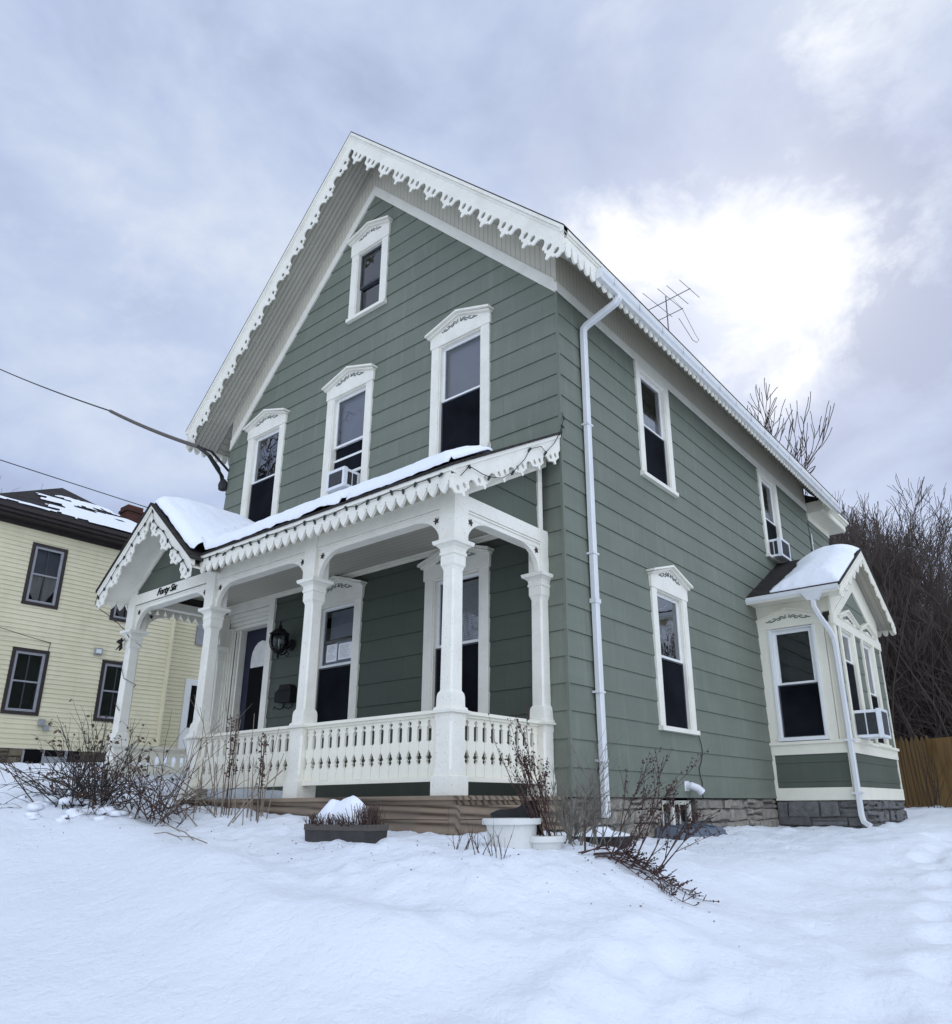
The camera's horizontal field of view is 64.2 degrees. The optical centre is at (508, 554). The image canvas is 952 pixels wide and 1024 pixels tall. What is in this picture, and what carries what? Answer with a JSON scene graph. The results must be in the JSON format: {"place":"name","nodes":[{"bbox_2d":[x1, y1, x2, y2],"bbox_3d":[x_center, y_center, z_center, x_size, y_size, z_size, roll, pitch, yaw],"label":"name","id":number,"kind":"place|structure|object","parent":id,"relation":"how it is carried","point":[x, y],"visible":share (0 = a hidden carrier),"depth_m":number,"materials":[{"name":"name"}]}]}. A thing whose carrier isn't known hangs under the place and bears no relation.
{"place":"outdoors","nodes":[
{"label":"outdoors","id":0,"kind":"place"},
{"bbox_2d":[0,460,146,507],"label":"overhead wire","id":1,"kind":"object","parent":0,"point":[70,482],"visible":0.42,"depth_m":18.92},
{"bbox_2d":[0,762,951,1023],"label":"ground","id":2,"kind":"structure","parent":0,"point":[138,921],"depth_m":4.30,"materials":[{"name":"white snow"}]},
{"bbox_2d":[0,699,190,821],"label":"shrub","id":3,"kind":"object","parent":2,"relation":"on","point":[88,801],"visible":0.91,"depth_m":7.76,"materials":[{"name":"brown plant"}]},
{"bbox_2d":[0,488,203,763],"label":"neighbour house","id":4,"kind":"structure","parent":2,"relation":"on","point":[54,567],"depth_m":18.28,"materials":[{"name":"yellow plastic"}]},
{"bbox_2d":[0,646,49,715],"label":"window","id":5,"kind":"structure","parent":4,"relation":"in","point":[23,690],"depth_m":17.43,"materials":[{"name":"black glass"}]},
{"bbox_2d":[0,627,50,650],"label":"telephone wire","id":6,"kind":"object","parent":4,"relation":"attached to","point":[28,636],"visible":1,"depth_m":17.41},
{"bbox_2d":[21,542,68,609],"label":"window","id":7,"kind":"structure","parent":4,"relation":"in","point":[47,563],"depth_m":18.11,"materials":[{"name":"black glass"}]},
{"bbox_2d":[20,748,79,763],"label":"basement window","id":8,"kind":"structure","parent":4,"relation":"in","point":[30,755],"depth_m":17.23,"materials":[{"name":"black glass"}]},
{"bbox_2d":[0,492,136,532],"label":"neighbour roof snow","id":9,"kind":"structure","parent":4,"relation":"on","point":[108,520],"depth_m":19.37,"materials":[{"name":"white snow"}]},
{"bbox_2d":[93,660,122,721],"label":"window","id":10,"kind":"structure","parent":4,"relation":"in","point":[110,674],"depth_m":18.85,"materials":[{"name":"black glass"}]},
{"bbox_2d":[109,602,126,622],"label":"window","id":11,"kind":"structure","parent":4,"relation":"in","point":[121,615],"depth_m":19.27,"materials":[{"name":"black glass"}]},
{"bbox_2d":[177,678,197,755],"bbox_3d":[-8.643,4.520,21.019,0.060,2.070,0.900,-14,-23,36],"label":"back door","id":12,"kind":"structure","parent":4,"relation":"in","point":[190,689],"depth_m":20.83,"materials":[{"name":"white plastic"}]},
{"bbox_2d":[195,621,203,645],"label":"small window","id":13,"kind":"structure","parent":4,"relation":"in","point":[200,630],"depth_m":21.57,"materials":[{"name":"white glass"}]},
{"bbox_2d":[24,711,266,827],"bbox_3d":[-3.793,2.362,7.989,3.030,1.591,1.854,-14,-23,36],"label":"shrub","id":14,"kind":"object","parent":2,"relation":"on","point":[156,804],"visible":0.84,"depth_m":7.83,"materials":[{"name":"brown plant"}]},
{"bbox_2d":[161,825,193,839],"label":"fallen twig","id":15,"kind":"object","parent":2,"relation":"on","point":[177,830],"visible":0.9,"depth_m":6.89,"materials":[{"name":"brown wood"}]},
{"bbox_2d":[154,832,206,843],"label":"fallen twig","id":16,"kind":"object","parent":2,"relation":"on","point":[181,836],"visible":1,"depth_m":6.23,"materials":[{"name":"brown wood"}]},
{"bbox_2d":[157,689,283,825],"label":"dry stalks","id":17,"kind":"object","parent":2,"relation":"on","point":[231,739],"visible":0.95,"depth_m":7.78,"materials":[{"name":"brown plant"}]},
{"bbox_2d":[302,795,388,843],"bbox_3d":[-1.358,2.227,6.252,0.890,0.462,0.265,-14,-23,36],"label":"planter box","id":18,"kind":"object","parent":2,"relation":"on","point":[350,819],"visible":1,"depth_m":6.17,"materials":[{"name":"plastic"}]},
{"bbox_2d":[28,787,813,946],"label":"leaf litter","id":19,"kind":"object","parent":2,"relation":"on","point":[461,859],"visible":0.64,"depth_m":5.28,"materials":[{"name":"brown plant"}]},
{"bbox_2d":[452,825,477,849],"bbox_3d":[-0.328,2.015,5.369,0.219,0.201,0.131,-14,-23,36],"label":"dead sprig","id":20,"kind":"object","parent":2,"relation":"on","point":[468,842],"visible":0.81,"depth_m":5.32,"materials":[{"name":"red plant"}]},
{"bbox_2d":[464,817,495,854],"bbox_3d":[-0.179,1.932,5.189,0.272,0.270,0.183,-14,-23,36],"label":"dead sprig","id":21,"kind":"object","parent":2,"relation":"on","point":[472,841],"visible":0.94,"depth_m":5.17,"materials":[{"name":"red plant"}]},
{"bbox_2d":[478,824,514,859],"bbox_3d":[-0.042,1.934,5.105,0.215,0.268,0.286,-14,-23,36],"label":"dead sprig","id":22,"kind":"object","parent":2,"relation":"on","point":[494,844],"visible":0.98,"depth_m":5.08,"materials":[{"name":"red plant"}]},
{"bbox_2d":[95,131,907,840],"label":"house","id":23,"kind":"structure","parent":2,"relation":"on","point":[605,565],"depth_m":10.16,"materials":[{"name":"green wood"}]},
{"bbox_2d":[0,369,228,491],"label":"service wire","id":24,"kind":"object","parent":23,"relation":"attached to","point":[222,485],"visible":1,"depth_m":13.22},
{"bbox_2d":[116,638,124,650],"bbox_3d":[-5.464,1.262,10.678,0.219,0.198,0.040,-14,-23,36],"label":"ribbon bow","id":25,"kind":"object","parent":23,"relation":"attached to","point":[120,641],"visible":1,"depth_m":10.67,"materials":[{"name":"black fabric"}]},
{"bbox_2d":[157,584,176,595],"bbox_3d":[-4.620,0.477,10.264,0.511,0.129,0.008,-14,-23,36],"label":"house number sign","id":26,"kind":"object","parent":23,"relation":"attached to","point":[165,592],"visible":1,"depth_m":10.26,"materials":[{"name":"black metal"}]},
{"bbox_2d":[235,628,266,772],"bbox_3d":[-3.781,2.338,11.354,0.873,2.525,0.095,-14,-23,36],"label":"front door","id":27,"kind":"structure","parent":23,"relation":"in","point":[256,640],"depth_m":11.60,"materials":[{"name":"wood"}]},
{"bbox_2d":[240,408,289,521],"bbox_3d":[-3.898,-1.338,12.668,1.144,2.180,0.675,-14,-23,36],"label":"front window","id":28,"kind":"structure","parent":23,"relation":"in","point":[266,432],"depth_m":12.64,"materials":[{"name":"grey paint"}]},
{"bbox_2d":[269,621,295,657],"bbox_3d":[-3.204,1.201,10.722,0.280,0.540,0.359,-14,-23,36],"label":"wall lantern","id":29,"kind":"object","parent":23,"relation":"attached to","point":[279,631],"depth_m":10.69,"materials":[{"name":"black metal"}]},
{"bbox_2d":[273,684,296,709],"bbox_3d":[-3.112,1.978,10.554,0.387,0.342,0.119,-14,-23,36],"label":"mailbox","id":30,"kind":"object","parent":23,"relation":"attached to","point":[285,693],"visible":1,"depth_m":10.50,"materials":[{"name":"black metal"}]},
{"bbox_2d":[154,445,492,549],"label":"porch roof snow","id":31,"kind":"structure","parent":23,"relation":"on","point":[194,523],"depth_m":9.42,"materials":[{"name":"white snow"}]},
{"bbox_2d":[95,413,564,710],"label":"string lights","id":32,"kind":"object","parent":23,"relation":"attached to","point":[345,507],"visible":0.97,"depth_m":8.53},
{"bbox_2d":[315,575,366,737],"bbox_3d":[-2.199,1.400,10.373,1.144,2.180,0.675,-14,-23,36],"label":"front window","id":33,"kind":"structure","parent":23,"relation":"in","point":[337,686],"depth_m":10.22,"materials":[{"name":"white paint"}]},
{"bbox_2d":[326,466,360,492],"bbox_3d":[-2.345,-1.036,10.847,0.379,0.299,0.332,-14,-23,36],"label":"window air conditioner","id":34,"kind":"object","parent":23,"relation":"attached to","point":[341,478],"depth_m":10.72,"materials":[{"name":"white plastic"}]},
{"bbox_2d":[320,363,377,496],"bbox_3d":[-2.243,-1.756,11.436,1.144,2.180,0.675,-14,-23,36],"label":"front window","id":35,"kind":"structure","parent":23,"relation":"in","point":[349,399],"depth_m":11.43,"materials":[{"name":"grey paint"}]},
{"bbox_2d":[345,215,392,324],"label":"attic window","id":36,"kind":"structure","parent":23,"relation":"in","point":[369,245],"depth_m":12.12,"materials":[{"name":"grey paint"}]},
{"bbox_2d":[417,545,493,729],"bbox_3d":[-0.474,0.964,9.089,1.144,2.180,0.675,-14,-23,36],"label":"front window","id":37,"kind":"structure","parent":23,"relation":"in","point":[476,573],"depth_m":8.97,"materials":[{"name":"grey paint"}]},
{"bbox_2d":[425,304,493,456],"bbox_3d":[-0.494,-2.197,10.134,1.144,2.180,0.675,-14,-23,36],"label":"front window","id":38,"kind":"structure","parent":23,"relation":"in","point":[460,344],"depth_m":10.05,"materials":[{"name":"grey paint"}]},
{"bbox_2d":[633,359,678,497],"bbox_3d":[1.889,-1.744,10.944,0.620,1.789,1.024,-14,-23,36],"label":"side window","id":39,"kind":"structure","parent":23,"relation":"in","point":[652,400],"depth_m":10.91,"materials":[{"name":"white plastic"}]},
{"bbox_2d":[643,280,699,342],"bbox_3d":[3.580,-4.575,16.700,1.320,2.580,1.493,-14,-23,36],"label":"roof antenna","id":40,"kind":"object","parent":23,"relation":"attached to","point":[666,300],"visible":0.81,"depth_m":16.83,"materials":[{"name":"metal"}]},
{"bbox_2d":[646,565,699,735],"bbox_3d":[1.954,1.238,9.972,0.675,2.185,1.130,-14,-23,36],"label":"side window","id":41,"kind":"structure","parent":23,"relation":"in","point":[669,588],"depth_m":9.93,"materials":[{"name":"white paint"}]},
{"bbox_2d":[658,799,691,825],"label":"basement window","id":42,"kind":"structure","parent":23,"relation":"in","point":[683,817],"depth_m":9.35,"materials":[{"name":"white glass"}]},
{"bbox_2d":[756,467,782,563],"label":"side window","id":43,"kind":"structure","parent":23,"relation":"in","point":[768,497],"depth_m":14.50,"materials":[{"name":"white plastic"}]},
{"bbox_2d":[768,537,790,562],"bbox_3d":[4.958,-0.073,13.922,0.297,0.354,0.484,-14,-23,36],"label":"window air conditioner","id":44,"kind":"object","parent":23,"relation":"attached to","point":[779,547],"depth_m":13.76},
{"bbox_2d":[756,593,907,828],"bbox_3d":[5.514,2.749,12.799,1.305,4.400,2.980,-14,-23,36],"label":"bay window","id":45,"kind":"structure","parent":23,"relation":"in","point":[814,785],"depth_m":11.85,"materials":[{"name":"grey paint"}]},
{"bbox_2d":[853,708,891,738],"bbox_3d":[5.555,2.605,11.641,0.462,0.429,0.454,-14,-23,36],"label":"window air conditioner","id":46,"kind":"object","parent":23,"relation":"attached to","point":[871,723],"depth_m":11.47,"materials":[{"name":"white metal"}]},
{"bbox_2d":[482,818,540,848],"bbox_3d":[0.027,2.076,5.461,0.430,0.335,0.430,-14,-23,36],"label":"planter pot","id":47,"kind":"object","parent":2,"relation":"on","point":[524,830],"visible":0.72,"depth_m":5.33,"materials":[{"name":"white plastic"}]},
{"bbox_2d":[488,699,555,835],"bbox_3d":[0.110,1.667,5.762,0.352,1.138,0.621,8,-20,-23],"label":"shrub","id":48,"kind":"object","parent":2,"relation":"on","point":[538,784],"visible":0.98,"depth_m":5.64,"materials":[{"name":"red plant"}]},
{"bbox_2d":[530,835,565,849],"bbox_3d":[0.259,2.102,5.448,0.314,0.155,0.314,-14,-23,36],"label":"plastic bowl","id":49,"kind":"object","parent":2,"relation":"on","point":[544,842],"visible":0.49,"depth_m":5.34,"materials":[{"name":"white plastic"}]},
{"bbox_2d":[497,716,663,848],"bbox_3d":[0.553,1.763,5.837,1.278,1.052,0.789,-14,-23,36],"label":"weed clump","id":50,"kind":"object","parent":2,"relation":"on","point":[573,820],"visible":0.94,"depth_m":5.70,"materials":[{"name":"brown plant"}]},
{"bbox_2d":[583,820,585,850],"bbox_3d":[0.546,2.052,5.387,0.020,0.320,0.015,-14,-23,36],"label":"garden stake","id":51,"kind":"object","parent":2,"relation":"on","point":[584,822],"visible":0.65,"depth_m":5.40,"materials":[{"name":"grey metal"}]},
{"bbox_2d":[566,826,636,847],"bbox_3d":[0.795,2.442,6.446,0.600,0.248,0.596,-14,-23,36],"label":"plastic tub","id":52,"kind":"object","parent":2,"relation":"on","point":[608,833],"visible":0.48,"depth_m":6.26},
{"bbox_2d":[578,839,719,905],"bbox_3d":[0.964,2.149,5.196,0.865,0.410,0.475,-14,-23,36],"label":"shrub","id":53,"kind":"object","parent":2,"relation":"on","point":[653,871],"visible":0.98,"depth_m":5.15,"materials":[{"name":"red plant"}]},
{"bbox_2d":[654,877,677,896],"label":"dead sprig","id":54,"kind":"object","parent":2,"relation":"on","point":[670,885],"visible":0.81,"depth_m":4.98,"materials":[{"name":"red plant"}]},
{"bbox_2d":[609,745,725,874],"bbox_3d":[1.057,1.771,5.207,0.753,0.879,0.497,-14,-23,36],"label":"shrub","id":55,"kind":"object","parent":2,"relation":"on","point":[652,813],"visible":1,"depth_m":5.19,"materials":[{"name":"red plant"}]},
{"bbox_2d":[657,823,727,839],"bbox_3d":[2.187,3.239,8.888,0.335,0.172,1.280,-14,-23,36],"label":"window well cover","id":56,"kind":"object","parent":2,"relation":"on","point":[711,829],"depth_m":8.71,"materials":[{"name":"blue plastic"}]},
{"bbox_2d":[747,378,834,544],"bbox_3d":[9.888,1.090,27.763,4.620,16.105,4.810,0,-18,-1],"label":"tree","id":57,"kind":"object","parent":2,"relation":"on","point":[768,428],"visible":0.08,"depth_m":28.49,"materials":[{"name":"brown plant"}]},
{"bbox_2d":[834,512,864,544],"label":"tree","id":58,"kind":"object","parent":2,"relation":"on","point":[847,531],"visible":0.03,"depth_m":27.81,"materials":[{"name":"brown plant"}]},
{"bbox_2d":[843,503,885,640],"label":"tree","id":59,"kind":"object","parent":2,"relation":"on","point":[862,523],"visible":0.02,"depth_m":33.51,"materials":[{"name":"brown plant"}]},
{"bbox_2d":[833,516,896,651],"bbox_3d":[10.698,3.423,24.073,3.346,9.303,2.918,-6,-19,17],"label":"tree","id":60,"kind":"object","parent":2,"relation":"on","point":[839,541],"visible":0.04,"depth_m":24.33,"materials":[{"name":"brown plant"}]},
{"bbox_2d":[830,501,921,676],"bbox_3d":[10.329,2.818,23.704,6.710,10.312,5.094,-3,-18,7],"label":"tree","id":61,"kind":"object","parent":2,"relation":"on","point":[878,543],"visible":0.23,"depth_m":24.97,"materials":[{"name":"brown plant"}]},
{"bbox_2d":[838,518,924,656],"bbox_3d":[14.937,3.948,30.688,3.658,12.791,6.449,6,-19,-18],"label":"tree","id":62,"kind":"object","parent":2,"relation":"on","point":[895,556],"visible":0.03,"depth_m":29.40,"materials":[{"name":"brown plant"}]},
{"bbox_2d":[872,548,892,581],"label":"tree","id":63,"kind":"object","parent":2,"relation":"on","point":[879,565],"visible":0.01,"depth_m":25.80,"materials":[{"name":"brown plant"}]},
{"bbox_2d":[838,506,934,733],"bbox_3d":[13.127,3.976,27.764,5.225,10.976,5.228,16,-24,-41],"label":"tree","id":64,"kind":"object","parent":2,"relation":"on","point":[890,668],"visible":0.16,"depth_m":27.51,"materials":[{"name":"brown plant"}]},
{"bbox_2d":[829,508,951,790],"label":"tree","id":65,"kind":"object","parent":2,"relation":"on","point":[913,584],"visible":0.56,"depth_m":24.91,"materials":[{"name":"brown plant"}]},
{"bbox_2d":[830,503,951,728],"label":"tree","id":66,"kind":"object","parent":2,"relation":"on","point":[906,580],"visible":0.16,"depth_m":27.23,"materials":[{"name":"brown plant"}]},
{"bbox_2d":[831,518,950,700],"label":"tree","id":67,"kind":"object","parent":2,"relation":"on","point":[907,571],"visible":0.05,"depth_m":27.87,"materials":[{"name":"brown plant"}]},
{"bbox_2d":[839,485,945,727],"bbox_3d":[16.796,3.824,29.752,8.159,12.083,7.503,-3,-18,7],"label":"tree","id":68,"kind":"object","parent":2,"relation":"on","point":[898,536],"visible":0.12,"depth_m":29.34,"materials":[{"name":"brown plant"}]},
{"bbox_2d":[849,474,951,700],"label":"tree","id":69,"kind":"object","parent":2,"relation":"on","point":[933,535],"visible":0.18,"depth_m":29.67,"materials":[{"name":"brown plant"}]},
{"bbox_2d":[873,521,931,701],"bbox_3d":[12.450,3.716,25.538,6.231,10.254,3.534,10,-21,-28],"label":"tree","id":70,"kind":"object","parent":2,"relation":"on","point":[902,608],"visible":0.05,"depth_m":26.27,"materials":[{"name":"brown plant"}]},
{"bbox_2d":[858,495,951,733],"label":"tree","id":71,"kind":"object","parent":2,"relation":"on","point":[934,576],"visible":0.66,"depth_m":24.99,"materials":[{"name":"brown plant"}]},
{"bbox_2d":[861,523,951,739],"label":"tree","id":72,"kind":"object","parent":2,"relation":"on","point":[889,594],"visible":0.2,"depth_m":24.34,"materials":[{"name":"brown plant"}]},
{"bbox_2d":[864,552,951,737],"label":"tree","id":73,"kind":"object","parent":2,"relation":"on","point":[941,616],"visible":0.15,"depth_m":26.60,"materials":[{"name":"brown plant"}]},
{"bbox_2d":[874,537,951,724],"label":"tree","id":74,"kind":"object","parent":2,"relation":"on","point":[930,618],"visible":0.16,"depth_m":26.65,"materials":[{"name":"brown plant"}]},
{"bbox_2d":[876,540,951,737],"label":"tree","id":75,"kind":"object","parent":2,"relation":"on","point":[915,642],"visible":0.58,"depth_m":23.75,"materials":[{"name":"brown plant"}]},
{"bbox_2d":[878,617,951,738],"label":"tree","id":76,"kind":"object","parent":2,"relation":"on","point":[889,666],"visible":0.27,"depth_m":24.64,"materials":[{"name":"brown plant"}]},
{"bbox_2d":[880,572,951,805],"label":"undergrowth","id":77,"kind":"object","parent":2,"relation":"on","point":[923,722],"visible":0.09,"depth_m":22.94,"materials":[{"name":"brown plant"}]},
{"bbox_2d":[884,616,951,721],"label":"tree","id":78,"kind":"object","parent":2,"relation":"on","point":[924,662],"visible":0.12,"depth_m":25.95,"materials":[{"name":"brown plant"}]},
{"bbox_2d":[891,556,951,727],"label":"tree","id":79,"kind":"object","parent":2,"relation":"on","point":[926,588],"visible":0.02,"depth_m":32.78,"materials":[{"name":"brown plant"}]},
{"bbox_2d":[895,735,951,807],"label":"wooden fence","id":80,"kind":"object","parent":2,"relation":"on","point":[939,751],"visible":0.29,"depth_m":16.31,"materials":[{"name":"brown wood"}]},
{"bbox_2d":[911,740,951,807],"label":"sapling","id":81,"kind":"object","parent":2,"relation":"on","point":[935,790],"visible":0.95,"depth_m":14.81,"materials":[{"name":"brown plant"}]},
{"bbox_2d":[918,563,951,688],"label":"tree","id":82,"kind":"object","parent":2,"relation":"on","point":[940,601],"visible":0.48,"depth_m":24.77,"materials":[{"name":"brown plant"}]},
{"bbox_2d":[926,597,951,680],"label":"tree","id":83,"kind":"object","parent":2,"relation":"on","point":[946,632],"visible":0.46,"depth_m":24.59,"materials":[{"name":"brown plant"}]},
{"bbox_2d":[0,0,951,762],"label":"sky","id":84,"kind":"structure","parent":0,"point":[788,163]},
{"bbox_2d":[490,801,543,835],"bbox_3d":[0.072,2.015,5.731,0.470,0.300,0.112,-14,-23,36],"label":"plastic sheet","id":85,"kind":"object","parent":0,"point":[519,811],"visible":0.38,"depth_m":5.71,"materials":[{"name":"black plastic"}]},
{"bbox_2d":[769,544,858,592],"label":"bay roof snow","id":86,"kind":"structure","parent":0,"point":[826,564],"depth_m":12.23,"materials":[{"name":"white snow"}]},
{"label":"hill","id":87,"kind":"structure","parent":0,"visible":0},
{"bbox_2d":[837,499,859,538],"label":"tree","id":88,"kind":"object","parent":87,"relation":"on","point":[851,516],"visible":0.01,"depth_m":38.08,"materials":[{"name":"brown plant"}]},
{"bbox_2d":[840,493,868,534],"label":"tree","id":89,"kind":"object","parent":87,"relation":"on","point":[864,504],"visible":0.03,"depth_m":39.54,"materials":[{"name":"brown plant"}]},
{"bbox_2d":[834,500,880,548],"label":"tree","id":90,"kind":"object","parent":87,"relation":"on","point":[857,520],"visible":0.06,"depth_m":38.57,"materials":[{"name":"brown plant"}]},
{"bbox_2d":[843,518,897,546],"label":"tree","id":91,"kind":"object","parent":87,"relation":"on","point":[871,532],"visible":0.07,"depth_m":37.70,"materials":[{"name":"brown plant"}]},
{"bbox_2d":[832,492,933,613],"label":"tree","id":92,"kind":"object","parent":87,"relation":"on","point":[855,527],"visible":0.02,"depth_m":41.13,"materials":[{"name":"brown plant"}]},
{"bbox_2d":[858,507,933,595],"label":"tree","id":93,"kind":"object","parent":87,"relation":"on","point":[916,530],"visible":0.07,"depth_m":44.22,"materials":[{"name":"brown plant"}]},
{"bbox_2d":[880,520,944,617],"bbox_3d":[19.092,3.651,36.039,3.262,10.784,3.741,6,-19,-19],"label":"tree","id":94,"kind":"object","parent":87,"relation":"on","point":[902,542],"visible":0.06,"depth_m":36.82,"materials":[{"name":"brown plant"}]},
{"bbox_2d":[889,477,950,694],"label":"tree","id":95,"kind":"object","parent":87,"relation":"on","point":[937,509],"visible":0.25,"depth_m":36.84,"materials":[{"name":"brown plant"}]},
{"bbox_2d":[894,535,950,662],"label":"tree","id":96,"kind":"object","parent":87,"relation":"on","point":[925,579],"visible":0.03,"depth_m":34.50,"materials":[{"name":"brown plant"}]},
{"bbox_2d":[901,551,944,654],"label":"tree","id":97,"kind":"object","parent":87,"relation":"on","point":[927,578],"visible":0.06,"depth_m":36.47,"materials":[{"name":"brown plant"}]},
{"bbox_2d":[903,533,949,610],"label":"tree","id":98,"kind":"object","parent":87,"relation":"on","point":[924,559],"visible":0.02,"depth_m":37.63,"materials":[{"name":"brown plant"}]}
]}

